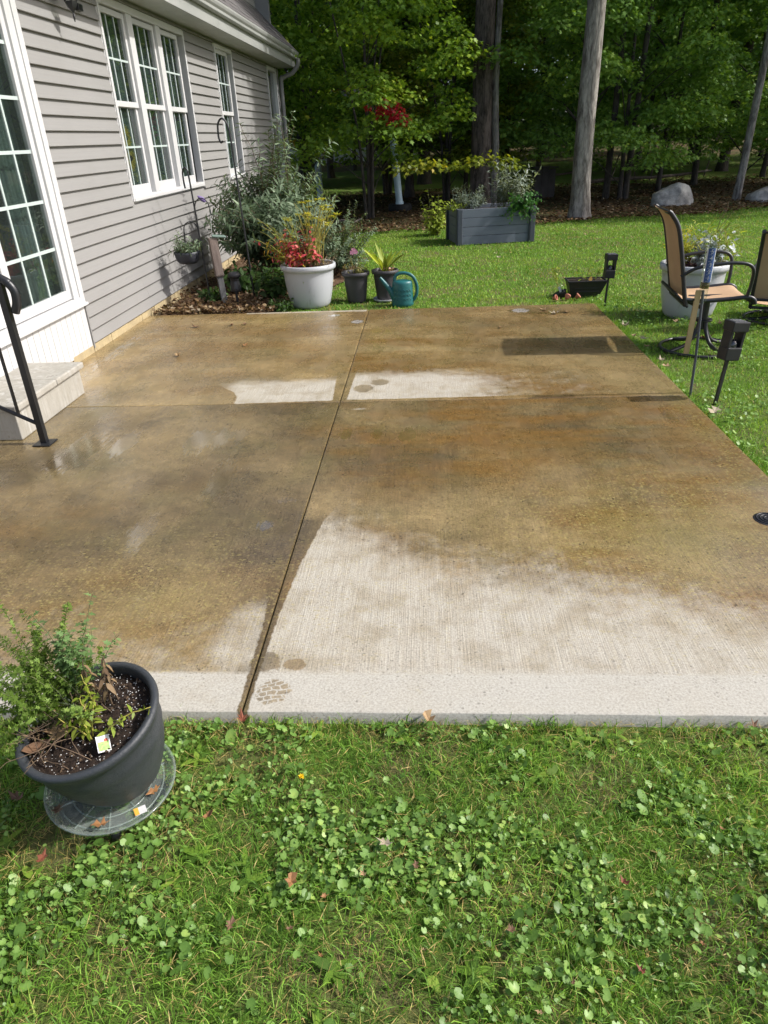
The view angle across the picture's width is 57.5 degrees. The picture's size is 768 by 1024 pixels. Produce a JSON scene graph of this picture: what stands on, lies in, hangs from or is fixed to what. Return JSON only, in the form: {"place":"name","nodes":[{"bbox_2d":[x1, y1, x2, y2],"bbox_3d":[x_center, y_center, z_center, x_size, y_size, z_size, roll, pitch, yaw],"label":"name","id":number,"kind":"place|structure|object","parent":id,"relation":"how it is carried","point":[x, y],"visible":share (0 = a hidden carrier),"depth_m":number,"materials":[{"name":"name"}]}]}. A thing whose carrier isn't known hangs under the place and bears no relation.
{"place":"outdoors","nodes":[
{"label":"outdoors","id":0,"kind":"place"},
{"bbox_2d":[0,303,767,727],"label":"patio","id":1,"kind":"structure","parent":0,"point":[466,515],"depth_m":3.27,"materials":[{"name":"concrete"}]},
{"bbox_2d":[0,274,57,446],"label":"handrail","id":2,"kind":"object","parent":1,"relation":"on","point":[8,311],"visible":1,"depth_m":4.11,"materials":[{"name":"black metal"}]},
{"bbox_2d":[0,362,84,439],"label":"stoop","id":3,"kind":"object","parent":1,"relation":"on","point":[58,387],"visible":0.74,"depth_m":4.73,"materials":[{"name":"concrete"}]},
{"bbox_2d":[0,154,767,1023],"bbox_3d":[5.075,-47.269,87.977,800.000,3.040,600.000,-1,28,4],"label":"lawn","id":4,"kind":"structure","parent":0,"point":[344,182],"depth_m":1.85,"materials":[{"name":"plant"}]},
{"bbox_2d":[8,790,23,800],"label":"fallen leaf","id":5,"kind":"object","parent":4,"relation":"on","point":[15,796],"visible":1,"depth_m":1.97,"materials":[{"name":"brown plant"}]},
{"bbox_2d":[36,848,47,861],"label":"fallen leaf","id":6,"kind":"object","parent":4,"relation":"on","point":[42,856],"visible":1,"depth_m":1.80,"materials":[{"name":"plant"}]},
{"bbox_2d":[43,753,175,840],"bbox_3d":[-0.761,0.784,1.972,0.348,0.097,0.348,4,30,1],"label":"plant caddy","id":7,"kind":"object","parent":4,"relation":"on","point":[71,812],"visible":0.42,"depth_m":1.89,"materials":[{"name":"clear plastic"}]},
{"bbox_2d":[0,592,164,806],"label":"flower pot","id":8,"kind":"object","parent":7,"relation":"on","point":[86,701],"visible":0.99,"depth_m":1.80,"materials":[{"name":"grey plastic"}]},
{"bbox_2d":[21,739,49,753],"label":"fallen leaf","id":9,"kind":"object","parent":8,"relation":"on","point":[30,748],"visible":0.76,"depth_m":1.77,"materials":[{"name":"brown plant"}]},
{"bbox_2d":[43,720,68,739],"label":"fallen leaf","id":10,"kind":"object","parent":8,"relation":"on","point":[52,731],"visible":0.64,"depth_m":1.79,"materials":[{"name":"brown plant"}]},
{"bbox_2d":[95,734,111,752],"bbox_3d":[-0.701,0.578,1.748,0.032,0.002,0.041,-6,65,-36],"label":"plant tag","id":11,"kind":"object","parent":8,"relation":"in","point":[103,744],"visible":1,"depth_m":1.75,"materials":[{"name":"white plastic"}]},
{"bbox_2d":[90,817,109,826],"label":"fallen leaf","id":12,"kind":"object","parent":7,"relation":"on","point":[96,823],"visible":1,"depth_m":1.84,"materials":[{"name":"plant"}]},
{"bbox_2d":[0,0,299,377],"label":"house","id":13,"kind":"structure","parent":4,"relation":"on","point":[89,229],"depth_m":6.76,"materials":[{"name":"grey plastic"}]},
{"bbox_2d":[0,0,88,347],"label":"patio door","id":14,"kind":"structure","parent":13,"relation":"in","point":[47,306],"depth_m":5.35,"materials":[{"name":"white plastic"}]},
{"bbox_2d":[64,0,82,21],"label":"wall lantern","id":15,"kind":"object","parent":13,"relation":"attached to","point":[72,6],"depth_m":5.60,"materials":[{"name":"black metal"}]},
{"bbox_2d":[122,124,135,183],"bbox_3d":[-2.638,-3.713,7.265,0.034,0.556,0.278,-1,28,4],"label":"sunflower decoration","id":16,"kind":"object","parent":13,"relation":"on","point":[131,152],"visible":0.83,"depth_m":7.26,"materials":[{"name":"yellow plant"}]},
{"bbox_2d":[94,0,204,202],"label":"window","id":17,"kind":"structure","parent":13,"relation":"in","point":[132,23],"depth_m":7.73,"materials":[{"name":"white plastic"}]},
{"bbox_2d":[212,43,245,179],"bbox_3d":[-2.421,-6.078,10.707,0.181,1.774,1.044,-1,28,4],"label":"window","id":18,"kind":"structure","parent":13,"relation":"in","point":[219,51],"depth_m":10.85,"materials":[{"name":"white plastic"}]},
{"bbox_2d":[265,65,285,178],"bbox_3d":[-2.188,-7.750,14.012,0.086,1.962,0.950,-1,28,4],"label":"window","id":19,"kind":"structure","parent":13,"relation":"in","point":[272,87],"depth_m":13.99,"materials":[{"name":"white plastic"}]},
{"bbox_2d":[152,231,357,315],"bbox_3d":[-1.279,-3.938,10.856,2.070,0.042,7.710,-1,28,4],"label":"garden bed","id":20,"kind":"object","parent":4,"relation":"on","point":[335,282],"visible":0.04,"depth_m":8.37,"materials":[{"name":"brown plant"}]},
{"bbox_2d":[182,167,211,294],"bbox_3d":[-2.035,-3.009,7.732,0.345,1.448,0.017,-1,28,4],"label":"shepherd hook","id":21,"kind":"object","parent":20,"relation":"on","point":[194,205],"visible":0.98,"depth_m":7.62,"materials":[{"name":"black metal"}]},
{"bbox_2d":[168,231,201,264],"bbox_3d":[-2.192,-2.947,7.775,0.402,0.350,0.430,-1,28,4],"label":"hanging basket","id":22,"kind":"object","parent":21,"relation":"hanging from","point":[185,255],"visible":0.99,"depth_m":7.72,"materials":[{"name":"black metal"}]},
{"bbox_2d":[196,286,230,302],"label":"perennial","id":23,"kind":"object","parent":20,"relation":"on","point":[213,295],"visible":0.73,"depth_m":8.06,"materials":[{"name":"green plant"}]},
{"bbox_2d":[208,214,226,302],"bbox_3d":[-1.838,-2.833,7.831,0.195,1.012,0.130,-10,29,-14],"label":"post","id":24,"kind":"object","parent":20,"relation":"on","point":[219,274],"visible":0.85,"depth_m":7.79,"materials":[{"name":"grey wood"}]},
{"bbox_2d":[227,271,240,304],"bbox_3d":[-1.654,-2.461,7.846,0.150,0.445,0.150,-1,28,4],"label":"path light","id":25,"kind":"object","parent":20,"relation":"on","point":[235,285],"visible":0.95,"depth_m":7.76,"materials":[{"name":"black plastic"}]},
{"bbox_2d":[217,118,254,295],"bbox_3d":[-1.643,-3.316,7.805,0.194,1.890,0.018,-1,28,4],"label":"shepherd hook","id":26,"kind":"object","parent":20,"relation":"on","point":[226,123],"visible":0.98,"depth_m":7.65,"materials":[{"name":"black metal"}]},
{"bbox_2d":[223,260,267,292],"bbox_3d":[-1.723,-2.817,8.471,0.641,0.425,0.629,-1,28,4],"label":"perennial","id":27,"kind":"object","parent":20,"relation":"on","point":[245,284],"visible":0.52,"depth_m":8.37,"materials":[{"name":"green plant"}]},
{"bbox_2d":[247,263,288,298],"bbox_3d":[-1.274,-2.672,8.119,0.605,0.428,0.589,8,30,19],"label":"perennial","id":28,"kind":"object","parent":20,"relation":"on","point":[268,284],"visible":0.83,"depth_m":8.01,"materials":[{"name":"green plant"}]},
{"bbox_2d":[197,111,341,278],"bbox_3d":[-1.402,-3.898,8.791,1.779,1.971,2.190,-1,28,4],"label":"butterfly bush","id":29,"kind":"object","parent":20,"relation":"on","point":[272,204],"visible":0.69,"depth_m":8.45,"materials":[{"name":"green plant"}]},
{"bbox_2d":[265,295,293,311],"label":"perennial","id":30,"kind":"object","parent":20,"relation":"on","point":[284,304],"visible":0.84,"depth_m":7.58,"materials":[{"name":"green plant"}]},
{"bbox_2d":[252,197,341,308],"bbox_3d":[-0.944,-2.815,7.627,0.990,1.121,0.674,-1,28,4],"label":"flower pot","id":31,"kind":"object","parent":20,"relation":"on","point":[308,280],"visible":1,"depth_m":7.55,"materials":[{"name":"white plastic"}]},
{"bbox_2d":[297,200,378,276],"bbox_3d":[-0.657,-3.650,9.359,1.207,0.937,1.146,-1,28,4],"label":"leaved shrub","id":32,"kind":"object","parent":20,"relation":"on","point":[342,259],"visible":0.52,"depth_m":9.27,"materials":[{"name":"green plant"}]},
{"bbox_2d":[289,88,417,162],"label":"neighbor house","id":33,"kind":"structure","parent":4,"relation":"on","point":[357,151],"depth_m":39.35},
{"bbox_2d":[341,248,369,302],"bbox_3d":[-0.322,-2.661,7.855,0.324,0.587,0.316,-1,28,4],"label":"flower pot","id":34,"kind":"object","parent":4,"relation":"on","point":[355,280],"visible":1,"depth_m":7.82,"materials":[{"name":"plastic"}]},
{"bbox_2d":[0,717,767,1023],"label":"ground ivy","id":35,"kind":"object","parent":4,"relation":"on","point":[397,869],"visible":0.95,"depth_m":1.75,"materials":[{"name":"green plant"}]},
{"bbox_2d":[285,872,296,887],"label":"fallen leaf","id":36,"kind":"object","parent":35,"relation":"on","point":[291,879],"visible":1,"depth_m":1.72,"materials":[{"name":"plant"}]},
{"bbox_2d":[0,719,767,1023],"bbox_3d":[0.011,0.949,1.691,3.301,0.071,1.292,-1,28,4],"label":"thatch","id":37,"kind":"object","parent":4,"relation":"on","point":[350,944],"visible":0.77,"depth_m":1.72,"materials":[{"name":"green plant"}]},
{"bbox_2d":[0,721,767,1023],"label":"lawn weeds","id":38,"kind":"object","parent":4,"relation":"on","point":[337,977],"visible":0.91,"depth_m":1.78,"materials":[{"name":"green plant"}]},
{"bbox_2d":[363,241,406,301],"bbox_3d":[-0.002,-2.704,7.868,0.473,0.618,0.380,-9,29,-11],"label":"flower pot","id":39,"kind":"object","parent":4,"relation":"on","point":[386,271],"visible":0.91,"depth_m":7.81,"materials":[{"name":"plastic"}]},
{"bbox_2d":[379,271,418,306],"bbox_3d":[0.168,-2.436,7.632,0.401,0.364,0.202,10,31,22],"label":"watering can","id":40,"kind":"object","parent":4,"relation":"on","point":[400,291],"visible":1,"depth_m":7.58,"materials":[{"name":"teal plastic"}]},
{"bbox_2d":[419,191,452,235],"bbox_3d":[0.951,-5.466,12.775,0.629,0.792,0.670,-1,28,4],"label":"lime shrub","id":41,"kind":"object","parent":4,"relation":"on","point":[435,227],"visible":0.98,"depth_m":12.74,"materials":[{"name":"green plant"}]},
{"bbox_2d":[162,701,748,738],"bbox_3d":[0.108,0.655,2.189,3.382,0.080,0.176,-1,28,4],"label":"grass front edge","id":42,"kind":"object","parent":4,"relation":"on","point":[503,729],"depth_m":2.19,"materials":[{"name":"green plant"}]},
{"bbox_2d":[422,709,435,720],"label":"fallen leaf","id":43,"kind":"object","parent":42,"relation":"on","point":[426,714],"visible":1,"depth_m":2.18,"materials":[{"name":"beige plant"}]},
{"bbox_2d":[446,202,535,245],"bbox_3d":[1.802,-4.936,11.965,1.330,0.565,0.910,-5,28,-5],"label":"raised planter","id":44,"kind":"object","parent":4,"relation":"on","point":[486,224],"visible":0.86,"depth_m":11.62,"materials":[{"name":"grey painted wood"},{"name":"soil"}]},
{"bbox_2d":[443,201,469,211],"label":"herb plant","id":45,"kind":"object","parent":44,"relation":"in","point":[453,207],"visible":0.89,"depth_m":11.63,"materials":[{"name":"green plant"}]},
{"bbox_2d":[448,182,489,208],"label":"herb plant","id":46,"kind":"object","parent":44,"relation":"on","point":[465,199],"visible":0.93,"depth_m":11.67,"materials":[{"name":"green plant"}]},
{"bbox_2d":[488,157,532,207],"bbox_3d":[2.048,-5.544,11.751,0.864,0.785,0.663,-5,28,-5],"label":"herb plant","id":47,"kind":"object","parent":44,"relation":"on","point":[503,196],"visible":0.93,"depth_m":11.69,"materials":[{"name":"green plant"}]},
{"bbox_2d":[502,165,541,206],"bbox_3d":[2.317,-5.416,11.665,0.718,0.621,0.516,-30,39,-41],"label":"herb plant","id":48,"kind":"object","parent":44,"relation":"on","point":[523,184],"visible":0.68,"depth_m":11.59,"materials":[{"name":"green plant"}]},
{"bbox_2d":[500,191,544,223],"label":"herb plant","id":49,"kind":"object","parent":44,"relation":"in","point":[520,204],"visible":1,"depth_m":11.43,"materials":[{"name":"green plant"}]},
{"bbox_2d":[278,205,767,311],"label":"grass","id":50,"kind":"structure","parent":4,"relation":"on","point":[684,218],"depth_m":10.35,"materials":[{"name":"green plant"}]},
{"bbox_2d":[552,267,566,298],"bbox_3d":[1.894,-2.519,7.691,0.166,0.349,0.163,-22,25,14],"label":"pot","id":51,"kind":"object","parent":4,"relation":"on","point":[560,293],"visible":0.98,"depth_m":7.69,"materials":[{"name":"black plastic"}]},
{"bbox_2d":[564,263,606,297],"bbox_3d":[2.223,-2.567,7.702,0.428,0.371,0.248,-1,28,4],"label":"tray planter","id":52,"kind":"object","parent":4,"relation":"on","point":[582,287],"visible":0.91,"depth_m":7.66,"materials":[{"name":"black plastic"}]},
{"bbox_2d":[567,0,605,219],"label":"ash tree","id":53,"kind":"object","parent":4,"relation":"on","point":[580,202],"visible":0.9,"depth_m":13.41,"materials":[{"name":"grey plant"}]},
{"bbox_2d":[603,253,617,305],"bbox_3d":[2.301,-2.357,7.197,0.110,0.572,0.100,0,28,0],"label":"path light","id":54,"kind":"object","parent":4,"relation":"on","point":[608,272],"visible":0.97,"depth_m":7.10,"materials":[{"name":"black plastic"}]},
{"bbox_2d":[584,292,767,468],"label":"grass side","id":55,"kind":"structure","parent":4,"relation":"on","point":[715,360],"depth_m":5.61,"materials":[{"name":"green plant"}]},
{"bbox_2d":[590,290,767,471],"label":"clover","id":56,"kind":"object","parent":4,"relation":"on","point":[727,410],"visible":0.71,"depth_m":5.52,"materials":[{"name":"green plant"}]},
{"bbox_2d":[596,302,767,475],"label":"grass edge","id":57,"kind":"object","parent":4,"relation":"on","point":[669,376],"depth_m":4.73,"materials":[{"name":"green plant"}]},
{"bbox_2d":[681,245,716,395],"bbox_3d":[2.002,-1.165,4.511,0.113,1.035,0.066,-1,28,4],"label":"rain gauge","id":58,"kind":"object","parent":4,"relation":"on","point":[708,271],"visible":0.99,"depth_m":4.45,"materials":[{"name":"black metal"}]},
{"bbox_2d":[654,203,756,358],"bbox_3d":[2.500,-1.834,5.541,0.776,1.095,0.625,2,29,8],"label":"patio chair","id":59,"kind":"object","parent":4,"relation":"on","point":[681,292],"visible":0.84,"depth_m":5.51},
{"bbox_2d":[660,201,760,319],"bbox_3d":[3.013,-2.342,6.539,0.905,1.013,0.639,-1,28,4],"label":"flower pot","id":60,"kind":"object","parent":4,"relation":"on","point":[671,306],"visible":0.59,"depth_m":6.45,"materials":[{"name":"white plastic"}]},
{"bbox_2d":[713,319,750,404],"bbox_3d":[2.201,-0.931,4.519,0.114,0.605,0.104,-3,28,-11],"label":"path light","id":61,"kind":"object","parent":4,"relation":"on","point":[730,348],"visible":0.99,"depth_m":4.42,"materials":[{"name":"black plastic"}]},
{"bbox_2d":[742,229,767,324],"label":"patio chair","id":62,"kind":"object","parent":4,"relation":"on","point":[759,291],"visible":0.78,"depth_m":6.24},
{"bbox_2d":[291,124,767,230],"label":"woodland floor","id":63,"kind":"structure","parent":0,"point":[556,159],"depth_m":18.96,"materials":[{"name":"brown soil"}]},
{"bbox_2d":[272,0,333,123],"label":"maple tree","id":64,"kind":"object","parent":63,"relation":"on","point":[280,70],"visible":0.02,"depth_m":17.98,"materials":[{"name":"green plant"}]},
{"bbox_2d":[293,6,338,193],"bbox_3d":[-3.140,-17.170,19.933,5.040,15.060,5.379,-1,28,4],"label":"maple tree","id":65,"kind":"object","parent":63,"relation":"on","point":[301,171],"depth_m":22.80,"materials":[{"name":"brown plant"}]},
{"bbox_2d":[287,26,345,150],"bbox_3d":[-3.976,-15.707,25.828,5.901,7.011,5.302,-9,29,-12],"label":"maple tree","id":66,"kind":"object","parent":63,"relation":"on","point":[316,90],"depth_m":26.27,"materials":[{"name":"green plant"}]},
{"bbox_2d":[314,137,322,200],"bbox_3d":[-1.899,-9.876,20.152,0.210,1.783,0.205,-1,28,4],"label":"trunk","id":67,"kind":"object","parent":63,"relation":"on","point":[319,175],"visible":0.3,"depth_m":20.20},
{"bbox_2d":[269,0,401,197],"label":"maple tree","id":68,"kind":"object","parent":63,"relation":"on","point":[304,112],"visible":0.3,"depth_m":16.09,"materials":[{"name":"green plant"}]},
{"bbox_2d":[324,22,356,177],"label":"oak tree","id":69,"kind":"object","parent":63,"relation":"on","point":[330,172],"depth_m":29.69,"materials":[{"name":"brown plant"}]},
{"bbox_2d":[287,0,394,168],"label":"maple tree","id":70,"kind":"object","parent":63,"relation":"on","point":[325,91],"visible":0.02,"depth_m":22.25,"materials":[{"name":"green plant"}]},
{"bbox_2d":[278,40,415,170],"bbox_3d":[-1.676,-20.851,31.406,7.851,10.207,8.500,-25,36,-36],"label":"oak tree","id":71,"kind":"object","parent":63,"relation":"on","point":[354,167],"depth_m":33.52,"materials":[{"name":"green plant"}]},
{"bbox_2d":[284,1,473,194],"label":"maple tree","id":72,"kind":"object","parent":63,"relation":"on","point":[387,183],"visible":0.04,"depth_m":21.09,"materials":[{"name":"green plant"}]},
{"bbox_2d":[352,2,415,197],"bbox_3d":[0.486,-14.514,17.857,4.200,12.060,4.482,-1,28,4],"label":"maple tree","id":73,"kind":"object","parent":63,"relation":"on","point":[409,191],"visible":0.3,"depth_m":20.31,"materials":[{"name":"brown plant"}]},
{"bbox_2d":[269,0,525,218],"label":"maple tree","id":74,"kind":"object","parent":63,"relation":"on","point":[362,100],"visible":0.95,"depth_m":14.33,"materials":[{"name":"green plant"}]},
{"bbox_2d":[388,108,411,211],"bbox_3d":[0.360,-8.489,16.902,0.580,2.260,0.580,-1,28,4],"label":"pipe post","id":75,"kind":"object","parent":63,"relation":"on","point":[399,204],"visible":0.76,"depth_m":17.16,"materials":[{"name":"white plastic"}]},
{"bbox_2d":[345,4,461,184],"bbox_3d":[1.191,-18.406,21.860,5.880,15.060,6.275,-1,28,4],"label":"oak tree","id":76,"kind":"object","parent":63,"relation":"on","point":[424,178],"visible":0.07,"depth_m":25.04,"materials":[{"name":"brown plant"}]},
{"bbox_2d":[332,14,519,151],"bbox_3d":[1.248,-17.326,25.741,7.934,9.526,7.328,10,31,22],"label":"oak tree","id":77,"kind":"object","parent":63,"relation":"on","point":[430,26],"depth_m":24.45,"materials":[{"name":"green plant"}]},
{"bbox_2d":[341,0,552,202],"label":"maple tree","id":78,"kind":"object","parent":63,"relation":"on","point":[460,152],"visible":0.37,"depth_m":17.12,"materials":[{"name":"green plant"}]},
{"bbox_2d":[353,0,569,193],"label":"oak tree","id":79,"kind":"object","parent":63,"relation":"on","point":[537,77],"visible":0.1,"depth_m":18.63,"materials":[{"name":"green plant"}]},
{"bbox_2d":[468,0,502,203],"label":"oak tree","id":80,"kind":"object","parent":63,"relation":"on","point":[485,130],"visible":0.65,"depth_m":16.09,"materials":[{"name":"brown plant"}]},
{"bbox_2d":[407,0,640,194],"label":"oak tree","id":81,"kind":"object","parent":63,"relation":"on","point":[462,125],"visible":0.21,"depth_m":17.99,"materials":[{"name":"green plant"}]},
{"bbox_2d":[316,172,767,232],"bbox_3d":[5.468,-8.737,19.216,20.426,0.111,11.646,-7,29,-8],"label":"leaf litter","id":82,"kind":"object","parent":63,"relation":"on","point":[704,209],"visible":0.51,"depth_m":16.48,"materials":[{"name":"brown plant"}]},
{"bbox_2d":[530,166,558,197],"bbox_3d":[4.327,-8.960,19.037,0.660,0.775,0.480,-4,28,-3],"label":"trash can","id":83,"kind":"object","parent":63,"relation":"on","point":[543,185],"visible":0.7,"depth_m":18.86,"materials":[{"name":"black plastic"}]},
{"bbox_2d":[453,0,646,169],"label":"oak tree","id":84,"kind":"object","parent":63,"relation":"on","point":[564,113],"visible":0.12,"depth_m":26.72,"materials":[{"name":"green plant"}]},
{"bbox_2d":[511,19,633,158],"bbox_3d":[7.971,-22.532,32.920,8.375,10.887,9.067,3,29,11],"label":"oak tree","id":85,"kind":"object","parent":63,"relation":"on","point":[566,122],"visible":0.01,"depth_m":34.60,"materials":[{"name":"green plant"}]},
{"bbox_2d":[414,21,763,146],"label":"woods","id":86,"kind":"object","parent":63,"relation":"on","point":[721,131],"depth_m":47.31,"materials":[{"name":"green plant"}]},
{"bbox_2d":[479,0,727,155],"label":"oak tree","id":87,"kind":"object","parent":63,"relation":"on","point":[567,7],"visible":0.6,"depth_m":15.54,"materials":[{"name":"green plant"}]},
{"bbox_2d":[602,1,629,198],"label":"oak tree","id":88,"kind":"object","parent":63,"relation":"on","point":[607,177],"visible":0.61,"depth_m":17.15,"materials":[{"name":"brown plant"}]},
{"bbox_2d":[622,0,654,198],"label":"oak tree","id":89,"kind":"object","parent":63,"relation":"on","point":[625,190],"visible":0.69,"depth_m":16.70,"materials":[{"name":"brown plant"}]},
{"bbox_2d":[526,0,755,199],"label":"oak tree","id":90,"kind":"object","parent":63,"relation":"on","point":[669,154],"visible":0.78,"depth_m":15.92,"materials":[{"name":"green plant"}]},
{"bbox_2d":[591,169,711,182],"bbox_3d":[8.193,-10.483,21.916,4.919,0.228,0.179,-10,29,-14],"label":"fallen branch","id":91,"kind":"object","parent":63,"relation":"on","point":[643,177],"visible":0.64,"depth_m":21.87,"materials":[{"name":"brown wood"}]},
{"bbox_2d":[556,0,767,191],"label":"oak tree","id":92,"kind":"object","parent":63,"relation":"on","point":[712,114],"visible":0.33,"depth_m":17.03,"materials":[{"name":"green plant"}]},
{"bbox_2d":[565,3,761,161],"bbox_3d":[10.987,-20.467,29.175,8.299,10.808,9.096,-6,28,-7],"label":"oak tree","id":93,"kind":"object","parent":63,"relation":"on","point":[673,42],"visible":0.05,"depth_m":28.72,"materials":[{"name":"green plant"}]},
{"bbox_2d":[564,0,766,171],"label":"oak tree","id":94,"kind":"object","parent":63,"relation":"on","point":[652,98],"visible":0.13,"depth_m":23.47,"materials":[{"name":"green plant"}]},
{"bbox_2d":[650,182,692,206],"bbox_3d":[6.544,-7.204,15.964,0.973,0.581,0.693,-15,31,-22],"label":"boulder","id":95,"kind":"object","parent":63,"relation":"on","point":[678,194],"visible":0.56,"depth_m":15.73,"materials":[{"name":"stone"}]},
{"bbox_2d":[653,0,734,163],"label":"oak tree","id":96,"kind":"object","parent":63,"relation":"on","point":[692,148],"visible":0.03,"depth_m":28.63,"materials":[{"name":"brown plant"}]},
{"bbox_2d":[690,0,719,185],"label":"oak tree","id":97,"kind":"object","parent":63,"relation":"on","point":[694,175],"visible":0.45,"depth_m":20.39,"materials":[{"name":"brown plant"}]},
{"bbox_2d":[659,0,757,171],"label":"oak tree","id":98,"kind":"object","parent":63,"relation":"on","point":[721,167],"visible":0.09,"depth_m":24.26,"materials":[{"name":"green plant"}]},
{"bbox_2d":[656,0,767,176],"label":"oak tree","id":99,"kind":"object","parent":63,"relation":"on","point":[765,158],"visible":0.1,"depth_m":21.06,"materials":[{"name":"green plant"}]},
{"bbox_2d":[663,0,767,170],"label":"oak tree","id":100,"kind":"object","parent":63,"relation":"on","point":[759,142],"visible":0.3,"depth_m":18.33,"materials":[{"name":"green plant"}]},
{"bbox_2d":[667,1,767,165],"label":"oak tree","id":101,"kind":"object","parent":63,"relation":"on","point":[731,47],"visible":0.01,"depth_m":23.52,"materials":[{"name":"green plant"}]},
{"bbox_2d":[693,1,767,139],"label":"oak tree","id":102,"kind":"object","parent":63,"relation":"on","point":[739,66],"visible":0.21,"depth_m":18.77,"materials":[{"name":"green plant"}]},
{"bbox_2d":[731,27,767,199],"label":"ash tree","id":103,"kind":"object","parent":63,"relation":"on","point":[738,187],"visible":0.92,"depth_m":15.78,"materials":[{"name":"grey plant"}]},
{"bbox_2d":[745,186,767,201],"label":"boulder","id":104,"kind":"object","parent":63,"relation":"on","point":[760,194],"visible":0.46,"depth_m":15.97,"materials":[{"name":"stone"}]},
{"bbox_2d":[753,512,767,525],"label":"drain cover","id":105,"kind":"object","parent":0,"point":[761,517],"visible":1,"depth_m":3.19,"materials":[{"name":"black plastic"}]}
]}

